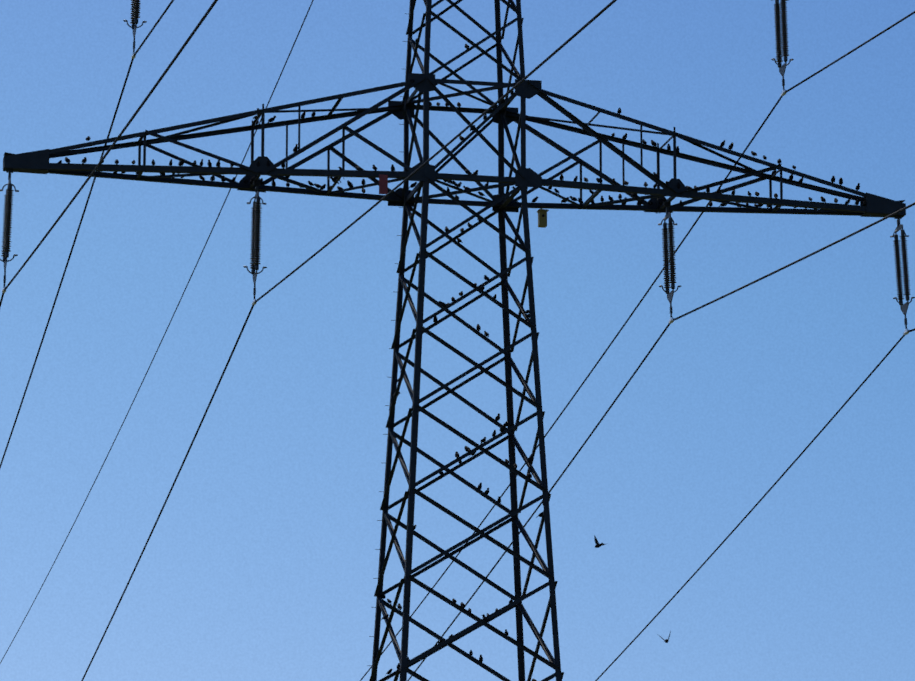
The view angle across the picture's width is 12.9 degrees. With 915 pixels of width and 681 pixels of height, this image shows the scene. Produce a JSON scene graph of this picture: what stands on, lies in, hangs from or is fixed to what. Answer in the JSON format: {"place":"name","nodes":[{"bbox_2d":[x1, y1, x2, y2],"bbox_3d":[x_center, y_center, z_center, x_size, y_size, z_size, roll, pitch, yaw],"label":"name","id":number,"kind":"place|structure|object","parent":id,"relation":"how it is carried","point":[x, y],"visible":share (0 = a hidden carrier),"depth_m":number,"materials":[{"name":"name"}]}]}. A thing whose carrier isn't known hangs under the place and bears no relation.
{"place":"outdoors","nodes":[
{"label":"outdoors","id":0,"kind":"place"},
{"bbox_2d":[0,0,914,680],"label":"sky","id":1,"kind":"structure","parent":0,"point":[260,561],"materials":[{"name":"blue"}]},
{"bbox_2d":[594,535,605,547],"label":"flying bird","id":2,"kind":"object","parent":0,"point":[597,545],"visible":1,"depth_m":94.33},
{"label":"ground","id":3,"kind":"structure","parent":0,"visible":0},
{"bbox_2d":[0,0,914,680],"bbox_3d":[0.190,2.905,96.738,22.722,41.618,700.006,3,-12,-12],"label":"pylon","id":4,"kind":"object","parent":3,"relation":"on","point":[424,172],"visible":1,"depth_m":97.74,"materials":[{"name":"metal"}]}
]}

